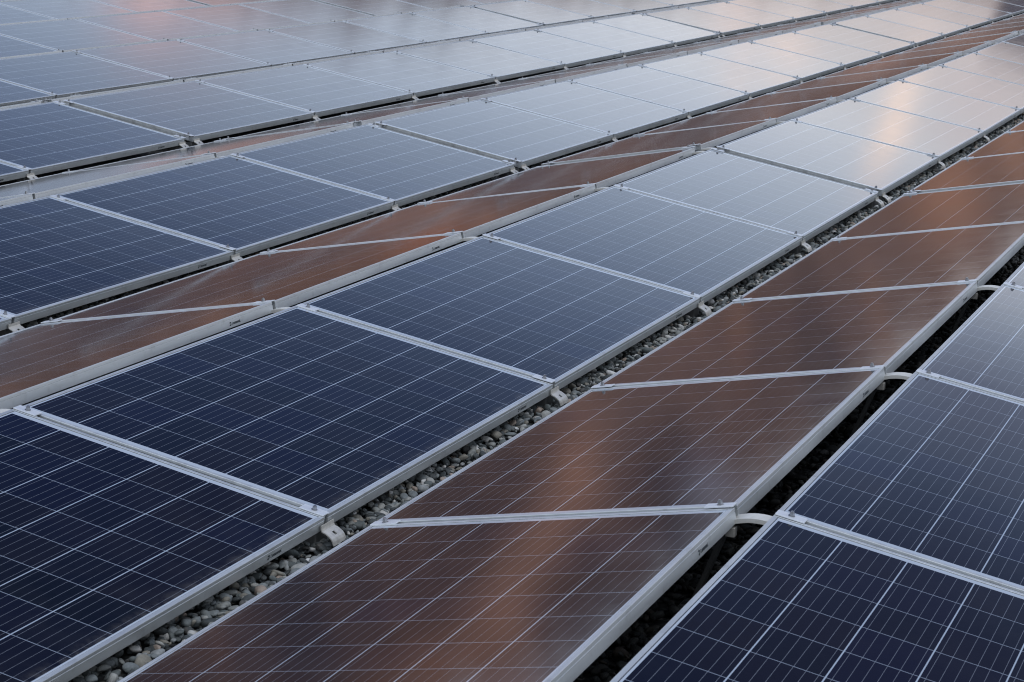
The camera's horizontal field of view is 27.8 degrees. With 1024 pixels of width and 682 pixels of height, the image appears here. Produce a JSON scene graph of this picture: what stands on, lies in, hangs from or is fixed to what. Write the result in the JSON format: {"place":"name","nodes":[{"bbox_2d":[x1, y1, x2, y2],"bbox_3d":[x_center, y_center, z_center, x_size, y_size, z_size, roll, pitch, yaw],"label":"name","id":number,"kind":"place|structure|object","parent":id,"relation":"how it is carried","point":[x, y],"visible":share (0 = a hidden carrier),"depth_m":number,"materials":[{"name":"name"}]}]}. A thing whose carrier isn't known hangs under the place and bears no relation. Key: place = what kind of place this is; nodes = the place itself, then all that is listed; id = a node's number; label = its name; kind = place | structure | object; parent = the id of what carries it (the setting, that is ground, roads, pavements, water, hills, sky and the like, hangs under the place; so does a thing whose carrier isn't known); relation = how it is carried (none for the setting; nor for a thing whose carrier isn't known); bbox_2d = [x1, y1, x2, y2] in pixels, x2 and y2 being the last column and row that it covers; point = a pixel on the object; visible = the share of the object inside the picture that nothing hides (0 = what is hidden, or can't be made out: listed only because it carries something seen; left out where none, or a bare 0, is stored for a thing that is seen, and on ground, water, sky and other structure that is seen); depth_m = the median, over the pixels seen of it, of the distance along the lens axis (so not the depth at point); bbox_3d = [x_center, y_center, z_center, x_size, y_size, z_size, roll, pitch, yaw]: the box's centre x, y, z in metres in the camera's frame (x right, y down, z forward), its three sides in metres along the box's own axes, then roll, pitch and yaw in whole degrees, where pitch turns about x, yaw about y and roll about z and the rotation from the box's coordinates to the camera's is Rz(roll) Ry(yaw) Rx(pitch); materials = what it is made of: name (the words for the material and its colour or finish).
{"place":"outdoors","nodes":[
{"label":"outdoors","id":0,"kind":"place"},
{"bbox_2d":[0,1,1017,681],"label":"ground","id":1,"kind":"structure","parent":0,"point":[656,625],"depth_m":7.28,"materials":[{"name":"grey gravel"}]},
{"bbox_2d":[0,0,133,18],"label":"solar panel","id":2,"kind":"object","parent":1,"relation":"on","point":[58,9],"visible":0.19,"depth_m":24.05,"materials":[{"name":"glass"}]},
{"bbox_2d":[0,19,152,49],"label":"solar panel","id":3,"kind":"object","parent":1,"relation":"on","point":[68,34],"visible":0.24,"depth_m":20.27,"materials":[{"name":"glass"}]},
{"bbox_2d":[0,51,172,98],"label":"solar panel","id":4,"kind":"object","parent":1,"relation":"on","point":[65,74],"visible":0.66,"depth_m":16.47,"materials":[{"name":"glass"}]},
{"bbox_2d":[78,11,235,39],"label":"solar panel","id":5,"kind":"object","parent":1,"relation":"on","point":[158,25],"visible":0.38,"depth_m":21.76,"materials":[{"name":"glass"}]},
{"bbox_2d":[170,142,188,150],"bbox_3d":[-2.111,-1.226,13.096,0.125,0.073,0.080,6,13,21],"label":"mounting bracket","id":6,"kind":"object","parent":1,"relation":"on","point":[182,145],"visible":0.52,"depth_m":13.08,"materials":[{"name":"metal"}]},
{"bbox_2d":[0,102,183,174],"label":"solar panel","id":7,"kind":"object","parent":6,"relation":"on","point":[41,138],"visible":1,"depth_m":12.61,"materials":[{"name":"glass"}]},
{"bbox_2d":[185,138,203,146],"bbox_3d":[-2.044,-1.263,13.254,0.125,0.073,0.080,6,13,21],"label":"mounting bracket","id":8,"kind":"object","parent":1,"relation":"on","point":[195,142],"visible":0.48,"depth_m":13.23,"materials":[{"name":"metal"}]},
{"bbox_2d":[64,81,313,141],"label":"solar panel","id":9,"kind":"object","parent":8,"relation":"on","point":[201,110],"visible":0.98,"depth_m":14.00,"materials":[{"name":"glass"}]},
{"bbox_2d":[218,253,242,266],"bbox_3d":[-1.269,-0.357,9.323,0.125,0.073,0.080,6,13,21],"label":"mounting bracket","id":10,"kind":"object","parent":1,"relation":"on","point":[235,257],"visible":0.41,"depth_m":9.30,"materials":[{"name":"metal"}]},
{"bbox_2d":[219,244,235,249],"bbox_3d":[-1.284,-0.413,9.318,0.074,0.047,0.034,17,17,19],"label":"module clamp","id":11,"kind":"object","parent":10,"relation":"attached to","point":[227,247],"visible":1,"depth_m":9.31,"materials":[{"name":"metal"}]},
{"bbox_2d":[56,155,393,256],"bbox_3d":[-1.384,-0.687,10.224,0.993,0.038,1.650,17,17,19],"label":"solar panel","id":12,"kind":"object","parent":11,"relation":"on","point":[242,206],"visible":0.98,"depth_m":10.12,"materials":[{"name":"glass"}]},
{"bbox_2d":[164,4,307,30],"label":"solar panel","id":13,"kind":"object","parent":1,"relation":"on","point":[237,17],"visible":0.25,"depth_m":23.27,"materials":[{"name":"glass"}]},
{"bbox_2d":[182,30,353,66],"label":"solar panel","id":14,"kind":"object","parent":1,"relation":"on","point":[271,47],"visible":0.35,"depth_m":19.43,"materials":[{"name":"glass"}]},
{"bbox_2d":[265,307,289,316],"bbox_3d":[-0.805,0.007,7.343,0.359,0.255,0.090,6,13,21],"label":"ridge support","id":15,"kind":"object","parent":1,"relation":"on","point":[276,310],"visible":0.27,"depth_m":7.31,"materials":[{"name":"metal"}]},
{"bbox_2d":[0,302,272,408],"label":"solar panel","id":16,"kind":"object","parent":15,"relation":"on","point":[38,361],"visible":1,"depth_m":6.85,"materials":[{"name":"glass"}]},
{"bbox_2d":[24,306,552,523],"bbox_3d":[-0.626,0.183,6.383,0.993,0.039,1.650,17,17,19],"label":"solar panel","id":17,"kind":"object","parent":15,"relation":"on","point":[336,418],"visible":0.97,"depth_m":6.23,"materials":[{"name":"glass"}]},
{"bbox_2d":[239,0,371,22],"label":"solar panel","id":18,"kind":"object","parent":1,"relation":"on","point":[310,11],"visible":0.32,"depth_m":24.77,"materials":[{"name":"glass"}]},
{"bbox_2d":[270,21,425,53],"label":"solar panel","id":19,"kind":"object","parent":1,"relation":"on","point":[347,36],"visible":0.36,"depth_m":20.95,"materials":[{"name":"glass"}]},
{"bbox_2d":[314,0,430,15],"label":"solar panel","id":20,"kind":"object","parent":1,"relation":"on","point":[375,7],"visible":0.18,"depth_m":26.21,"materials":[{"name":"glass"}]},
{"bbox_2d":[347,13,487,42],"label":"solar panel","id":21,"kind":"object","parent":1,"relation":"on","point":[416,27],"visible":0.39,"depth_m":22.47,"materials":[{"name":"glass"}]},
{"bbox_2d":[454,237,476,245],"bbox_3d":[-0.172,-0.319,8.854,0.359,0.255,0.090,6,13,21],"label":"ridge support","id":22,"kind":"object","parent":1,"relation":"on","point":[467,239],"visible":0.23,"depth_m":8.82,"materials":[{"name":"metal"}]},
{"bbox_2d":[53,233,461,321],"bbox_3d":[-0.981,-0.248,8.285,0.993,0.039,1.650,-4,9,23],"label":"solar panel","id":23,"kind":"object","parent":22,"relation":"on","point":[288,278],"visible":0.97,"depth_m":8.16,"materials":[{"name":"glass"}]},
{"bbox_2d":[301,236,699,388],"bbox_3d":[0.007,-0.136,7.895,0.993,0.038,1.650,17,17,19],"label":"solar panel","id":24,"kind":"object","parent":22,"relation":"on","point":[562,322],"visible":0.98,"depth_m":7.78,"materials":[{"name":"glass"}]},
{"bbox_2d":[411,6,541,33],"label":"solar panel","id":25,"kind":"object","parent":1,"relation":"on","point":[478,19],"visible":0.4,"depth_m":23.99,"materials":[{"name":"glass"}]},
{"bbox_2d":[487,79,500,84],"bbox_3d":[-0.161,-2.215,17.754,0.125,0.073,0.080,6,13,21],"label":"mounting bracket","id":26,"kind":"object","parent":1,"relation":"on","point":[495,80],"visible":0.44,"depth_m":17.73,"materials":[{"name":"metal"}]},
{"bbox_2d":[309,51,494,96],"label":"solar panel","id":27,"kind":"object","parent":26,"relation":"on","point":[418,77],"visible":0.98,"depth_m":17.08,"materials":[{"name":"glass"}]},
{"bbox_2d":[17,12,1023,330],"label":"pebbles","id":28,"kind":"object","parent":1,"relation":"on","point":[67,312],"visible":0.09,"depth_m":10.47,"materials":[{"name":"grey gravel"}]},
{"bbox_2d":[404,95,418,101],"bbox_3d":[-0.793,-1.896,16.242,0.125,0.073,0.080,6,13,21],"label":"mounting bracket","id":29,"kind":"object","parent":28,"relation":"on","point":[414,97],"visible":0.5,"depth_m":16.22,"materials":[{"name":"metal"}]},
{"bbox_2d":[201,64,412,116],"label":"solar panel","id":30,"kind":"object","parent":29,"relation":"on","point":[320,92],"visible":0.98,"depth_m":15.56,"materials":[{"name":"glass"}]},
{"bbox_2d":[678,114,691,121],"bbox_3d":[1.298,-1.658,15.457,0.125,0.073,0.080,6,13,21],"label":"mounting bracket","id":31,"kind":"object","parent":28,"relation":"on","point":[688,116],"visible":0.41,"depth_m":15.44,"materials":[{"name":"metal"}]},
{"bbox_2d":[571,65,748,115],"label":"solar panel","id":32,"kind":"object","parent":31,"relation":"on","point":[674,91],"visible":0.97,"depth_m":16.30,"materials":[{"name":"glass"}]},
{"bbox_2d":[896,3,991,28],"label":"solar panel","id":33,"kind":"object","parent":28,"relation":"on","point":[972,21],"visible":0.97,"depth_m":27.00,"materials":[{"name":"glass"}]},
{"bbox_2d":[472,0,592,25],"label":"solar panel","id":34,"kind":"object","parent":1,"relation":"on","point":[531,12],"visible":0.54,"depth_m":25.54,"materials":[{"name":"glass"}]},
{"bbox_2d":[68,112,1023,681],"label":"pebbles","id":35,"kind":"object","parent":1,"relation":"on","point":[380,506],"visible":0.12,"depth_m":6.16,"materials":[{"name":"grey gravel"}]},
{"bbox_2d":[684,301,711,316],"bbox_3d":[0.754,-0.126,8.507,0.125,0.073,0.080,6,13,21],"label":"mounting bracket","id":36,"kind":"object","parent":35,"relation":"on","point":[695,311],"visible":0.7,"depth_m":8.48,"materials":[{"name":"metal"}]},
{"bbox_2d":[683,291,701,297],"bbox_3d":[0.740,-0.183,8.501,0.074,0.047,0.034,17,17,19],"label":"module clamp","id":37,"kind":"object","parent":36,"relation":"attached to","point":[691,294],"visible":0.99,"depth_m":8.49,"materials":[{"name":"metal"}]},
{"bbox_2d":[485,186,802,302],"bbox_3d":[0.640,-0.461,9.406,0.993,0.038,1.650,17,17,19],"label":"solar panel","id":38,"kind":"object","parent":37,"relation":"on","point":[704,254],"visible":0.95,"depth_m":9.30,"materials":[{"name":"glass"}]},
{"bbox_2d":[527,0,635,18],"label":"solar panel","id":39,"kind":"object","parent":1,"relation":"on","point":[595,9],"visible":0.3,"depth_m":27.01,"materials":[{"name":"glass"}]},
{"bbox_2d":[589,187,607,194],"bbox_3d":[0.461,-0.643,10.365,0.359,0.255,0.090,6,13,21],"label":"ridge support","id":40,"kind":"object","parent":1,"relation":"on","point":[599,189],"visible":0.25,"depth_m":10.33,"materials":[{"name":"metal"}]},
{"bbox_2d":[270,184,595,251],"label":"solar panel","id":41,"kind":"object","parent":40,"relation":"on","point":[473,217],"visible":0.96,"depth_m":9.69,"materials":[{"name":"glass"}]},
{"bbox_2d":[678,513,771,606],"bbox_3d":[0.584,0.547,5.010,0.359,0.255,0.090,6,13,21],"label":"ridge support","id":42,"kind":"object","parent":1,"relation":"on","point":[758,518],"visible":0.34,"depth_m":5.01,"materials":[{"name":"metal"}]},
{"bbox_2d":[118,508,735,681],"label":"solar panel","id":43,"kind":"object","parent":42,"relation":"on","point":[569,598],"visible":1,"depth_m":4.53,"materials":[{"name":"glass"}]},
{"bbox_2d":[610,514,1023,681],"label":"solar panel","id":44,"kind":"object","parent":42,"relation":"on","point":[776,598],"visible":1,"depth_m":4.40,"materials":[{"name":"glass"}]},
{"bbox_2d":[576,246,1023,681],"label":"pebbles","id":45,"kind":"object","parent":1,"relation":"on","point":[914,361],"visible":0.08,"depth_m":5.98,"materials":[{"name":"grey gravel"}]},
{"bbox_2d":[837,372,911,446],"bbox_3d":[1.217,0.227,6.523,0.359,0.255,0.090,6,13,21],"label":"ridge support","id":46,"kind":"object","parent":1,"relation":"on","point":[897,375],"visible":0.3,"depth_m":6.52,"materials":[{"name":"metal"}]},
{"bbox_2d":[378,367,884,523],"bbox_3d":[0.408,0.297,5.954,0.993,0.038,1.650,-5,9,23],"label":"solar panel","id":47,"kind":"object","parent":46,"relation":"on","point":[746,444],"visible":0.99,"depth_m":5.80,"materials":[{"name":"glass"}]},
{"bbox_2d":[779,371,1023,593],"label":"solar panel","id":48,"kind":"object","parent":46,"relation":"on","point":[923,467],"visible":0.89,"depth_m":5.39,"materials":[{"name":"glass"}]},
{"bbox_2d":[834,182,1023,237],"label":"solar panel","id":49,"kind":"object","parent":1,"relation":"on","point":[961,208],"visible":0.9,"depth_m":10.39,"materials":[{"name":"glass"}]},
{"bbox_2d":[907,152,1023,192],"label":"solar panel","id":50,"kind":"object","parent":1,"relation":"on","point":[1002,169],"visible":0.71,"depth_m":11.97,"materials":[{"name":"glass"}]},
{"bbox_2d":[941,285,999,344],"bbox_3d":[1.850,-0.089,8.036,0.359,0.255,0.090,6,13,21],"label":"ridge support","id":51,"kind":"object","parent":1,"relation":"on","point":[975,296],"visible":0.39,"depth_m":8.04,"materials":[{"name":"metal"}]},
{"bbox_2d":[593,281,977,388],"bbox_3d":[1.040,-0.021,7.466,0.993,0.039,1.650,-4,9,23],"label":"solar panel","id":52,"kind":"object","parent":51,"relation":"on","point":[892,329],"visible":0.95,"depth_m":7.34,"materials":[{"name":"glass"}]},
{"bbox_2d":[737,222,1023,299],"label":"solar panel","id":53,"kind":"object","parent":51,"relation":"on","point":[983,254],"visible":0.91,"depth_m":8.86,"materials":[{"name":"glass"}]},
{"bbox_2d":[918,284,1023,402],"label":"solar panel","id":54,"kind":"object","parent":51,"relation":"on","point":[981,347],"visible":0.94,"depth_m":6.89,"materials":[{"name":"glass"}]},
{"bbox_3d":[-2.196,-0.541,9.672,0.359,0.255,0.090,6,13,21],"label":"ridge support","id":55,"kind":"object","parent":1,"relation":"on","visible":0},
{"bbox_2d":[0,196,233,323],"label":"solar panel","id":56,"kind":"object","parent":55,"relation":"on","point":[57,255],"visible":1,"depth_m":8.83,"materials":[{"name":"glass"}]},
{"bbox_3d":[-1.562,-0.872,11.182,0.359,0.255,0.090,6,13,21],"label":"ridge support","id":57,"kind":"object","parent":1,"relation":"on","visible":0},
{"bbox_2d":[0,154,214,198],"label":"solar panel","id":58,"kind":"object","parent":57,"relation":"on","point":[49,185],"visible":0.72,"depth_m":10.61,"materials":[{"name":"glass"}]},
{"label":"ridge support","id":59,"kind":"object","parent":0,"visible":0},
{"bbox_2d":[0,409,324,681],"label":"solar panel","id":60,"kind":"object","parent":59,"relation":"on","point":[108,549],"visible":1,"depth_m":5.08,"materials":[{"name":"glass"}]},
{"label":"ridge support","id":61,"kind":"object","parent":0,"visible":0},
{"bbox_2d":[420,148,694,203],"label":"solar panel","id":62,"kind":"object","parent":61,"relation":"on","point":[606,172],"visible":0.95,"depth_m":11.22,"materials":[{"name":"glass"}]},
{"bbox_2d":[617,149,877,241],"bbox_3d":[1.273,-0.785,10.917,0.993,0.040,1.650,17,17,19],"label":"solar panel","id":63,"kind":"object","parent":61,"relation":"on","point":[807,206],"visible":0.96,"depth_m":10.83,"materials":[{"name":"glass"}]},
{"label":"ridge support","id":64,"kind":"object","parent":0,"visible":0},
{"bbox_2d":[543,118,775,165],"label":"solar panel","id":65,"kind":"object","parent":64,"relation":"on","point":[710,136],"visible":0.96,"depth_m":12.76,"materials":[{"name":"glass"}]},
{"bbox_2d":[717,120,938,195],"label":"solar panel","id":66,"kind":"object","parent":64,"relation":"on","point":[835,156],"visible":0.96,"depth_m":12.39,"materials":[{"name":"glass"}]},
{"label":"ridge support","id":67,"kind":"object","parent":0,"visible":0},
{"bbox_2d":[634,98,836,135],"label":"solar panel","id":68,"kind":"object","parent":67,"relation":"on","point":[784,112],"visible":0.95,"depth_m":14.35,"materials":[{"name":"glass"}]},
{"bbox_2d":[794,99,983,160],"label":"solar panel","id":69,"kind":"object","parent":67,"relation":"on","point":[901,129],"visible":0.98,"depth_m":13.96,"materials":[{"name":"glass"}]},
{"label":"ridge support","id":70,"kind":"object","parent":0,"visible":0},
{"bbox_2d":[712,79,885,111],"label":"solar panel","id":71,"kind":"object","parent":70,"relation":"on","point":[843,92],"visible":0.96,"depth_m":15.87,"materials":[{"name":"glass"}]},
{"bbox_2d":[850,80,1020,134],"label":"solar panel","id":72,"kind":"object","parent":70,"relation":"on","point":[944,106],"visible":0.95,"depth_m":15.48,"materials":[{"name":"glass"}]},
{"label":"ridge support","id":73,"kind":"object","parent":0,"visible":0},
{"bbox_2d":[774,65,927,92],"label":"solar panel","id":74,"kind":"object","parent":73,"relation":"on","point":[893,74],"visible":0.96,"depth_m":17.39,"materials":[{"name":"glass"}]},
{"bbox_2d":[901,65,1023,113],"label":"solar panel","id":75,"kind":"object","parent":73,"relation":"on","point":[976,86],"visible":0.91,"depth_m":16.96,"materials":[{"name":"glass"}]},
{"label":"ridge support","id":76,"kind":"object","parent":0,"visible":0},
{"bbox_2d":[823,52,961,77],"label":"solar panel","id":77,"kind":"object","parent":76,"relation":"on","point":[934,60],"visible":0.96,"depth_m":18.92,"materials":[{"name":"glass"}]},
{"bbox_2d":[941,52,1023,84],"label":"solar panel","id":78,"kind":"object","parent":76,"relation":"on","point":[993,67],"visible":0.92,"depth_m":18.50,"materials":[{"name":"glass"}]},
{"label":"ridge support","id":79,"kind":"object","parent":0,"visible":0},
{"bbox_2d":[76,123,352,170],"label":"solar panel","id":80,"kind":"object","parent":79,"relation":"on","point":[228,147],"visible":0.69,"depth_m":12.03,"materials":[{"name":"glass"}]},
{"bbox_2d":[232,124,513,206],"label":"solar panel","id":81,"kind":"object","parent":79,"relation":"on","point":[401,169],"visible":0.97,"depth_m":11.65,"materials":[{"name":"glass"}]},
{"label":"ridge support","id":82,"kind":"object","parent":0,"visible":0},
{"bbox_2d":[231,98,467,138],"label":"solar panel","id":83,"kind":"object","parent":82,"relation":"on","point":[374,116],"visible":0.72,"depth_m":13.61,"materials":[{"name":"glass"}]},
{"bbox_2d":[375,99,612,167],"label":"solar panel","id":84,"kind":"object","parent":82,"relation":"on","point":[493,130],"visible":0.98,"depth_m":13.21,"materials":[{"name":"glass"}]},
{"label":"ridge support","id":85,"kind":"object","parent":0,"visible":0},
{"bbox_2d":[352,80,554,113],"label":"solar panel","id":86,"kind":"object","parent":85,"relation":"on","point":[479,94],"visible":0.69,"depth_m":15.18,"materials":[{"name":"glass"}]},
{"bbox_2d":[485,81,687,138],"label":"solar panel","id":87,"kind":"object","parent":85,"relation":"on","point":[618,115],"visible":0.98,"depth_m":14.78,"materials":[{"name":"glass"}]},
{"bbox_3d":[2.549,-2.353,18.476,0.074,0.047,0.034,17,17,19],"label":"module clamp","id":88,"kind":"object","parent":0,"visible":0},
{"bbox_2d":[641,53,800,96],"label":"solar panel","id":89,"kind":"object","parent":88,"relation":"on","point":[753,81],"visible":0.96,"depth_m":17.82,"materials":[{"name":"glass"}]},
{"bbox_3d":[2.564,-2.296,18.482,0.125,0.073,0.080,6,13,21],"label":"bracket","id":90,"kind":"object","parent":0,"visible":0},
{"bbox_2d":[700,41,843,81],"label":"solar panel","id":91,"kind":"object","parent":90,"relation":"on","point":[793,64],"visible":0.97,"depth_m":19.33,"materials":[{"name":"glass"}]},
{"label":"bracket","id":92,"kind":"object","parent":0,"visible":0},
{"bbox_2d":[751,32,881,67],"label":"solar panel","id":93,"kind":"object","parent":92,"relation":"on","point":[827,50],"visible":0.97,"depth_m":20.85,"materials":[{"name":"glass"}]},
{"bbox_2d":[793,24,913,55],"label":"solar panel","id":94,"kind":"object","parent":92,"relation":"on","point":[884,46],"visible":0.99,"depth_m":22.37,"materials":[{"name":"glass"}]},
{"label":"bracket","id":95,"kind":"object","parent":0,"visible":0},
{"bbox_2d":[833,16,943,45],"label":"solar panel","id":96,"kind":"object","parent":95,"relation":"on","point":[888,29],"visible":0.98,"depth_m":23.92,"materials":[{"name":"glass"}]},
{"bbox_3d":[5.117,-3.654,24.610,0.074,0.047,0.034,17,17,19],"label":"module clamp","id":97,"kind":"object","parent":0,"visible":0},
{"bbox_2d":[869,9,969,36],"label":"solar panel","id":98,"kind":"object","parent":97,"relation":"on","point":[946,28],"visible":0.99,"depth_m":25.48,"materials":[{"name":"glass"}]},
{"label":"bracket","id":99,"kind":"object","parent":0,"visible":0},
{"bbox_2d":[398,40,564,80],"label":"solar panel","id":100,"kind":"object","parent":99,"relation":"on","point":[497,62],"visible":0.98,"depth_m":18.60,"materials":[{"name":"glass"}]},
{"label":"bracket","id":101,"kind":"object","parent":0,"visible":0},
{"bbox_2d":[470,30,623,67],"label":"solar panel","id":102,"kind":"object","parent":101,"relation":"on","point":[568,52],"visible":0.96,"depth_m":20.11,"materials":[{"name":"glass"}]},
{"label":"bracket","id":103,"kind":"object","parent":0,"visible":0},
{"bbox_2d":[539,21,674,55],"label":"solar panel","id":104,"kind":"object","parent":103,"relation":"on","point":[626,42],"visible":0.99,"depth_m":21.63,"materials":[{"name":"glass"}]},
{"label":"bracket","id":105,"kind":"object","parent":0,"visible":0},
{"bbox_2d":[595,14,718,45],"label":"solar panel","id":106,"kind":"object","parent":105,"relation":"on","point":[666,30],"visible":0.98,"depth_m":23.14,"materials":[{"name":"glass"}]},
{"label":"bracket","id":107,"kind":"object","parent":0,"visible":0},
{"bbox_2d":[644,7,760,35],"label":"solar panel","id":108,"kind":"object","parent":107,"relation":"on","point":[703,20],"visible":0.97,"depth_m":24.72,"materials":[{"name":"glass"}]},
{"bbox_2d":[689,2,795,27],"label":"solar panel","id":109,"kind":"object","parent":107,"relation":"on","point":[763,19],"visible":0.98,"depth_m":26.27,"materials":[{"name":"glass"}]},
{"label":"bracket","id":110,"kind":"object","parent":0,"visible":0},
{"bbox_2d":[728,0,825,20],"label":"solar panel","id":111,"kind":"object","parent":110,"relation":"on","point":[797,12],"visible":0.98,"depth_m":27.72,"materials":[{"name":"glass"}]},
{"label":"module clamp","id":112,"kind":"object","parent":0,"visible":0},
{"bbox_2d":[73,40,270,80],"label":"solar panel","id":113,"kind":"object","parent":112,"relation":"on","point":[175,59],"visible":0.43,"depth_m":17.92,"materials":[{"name":"glass"}]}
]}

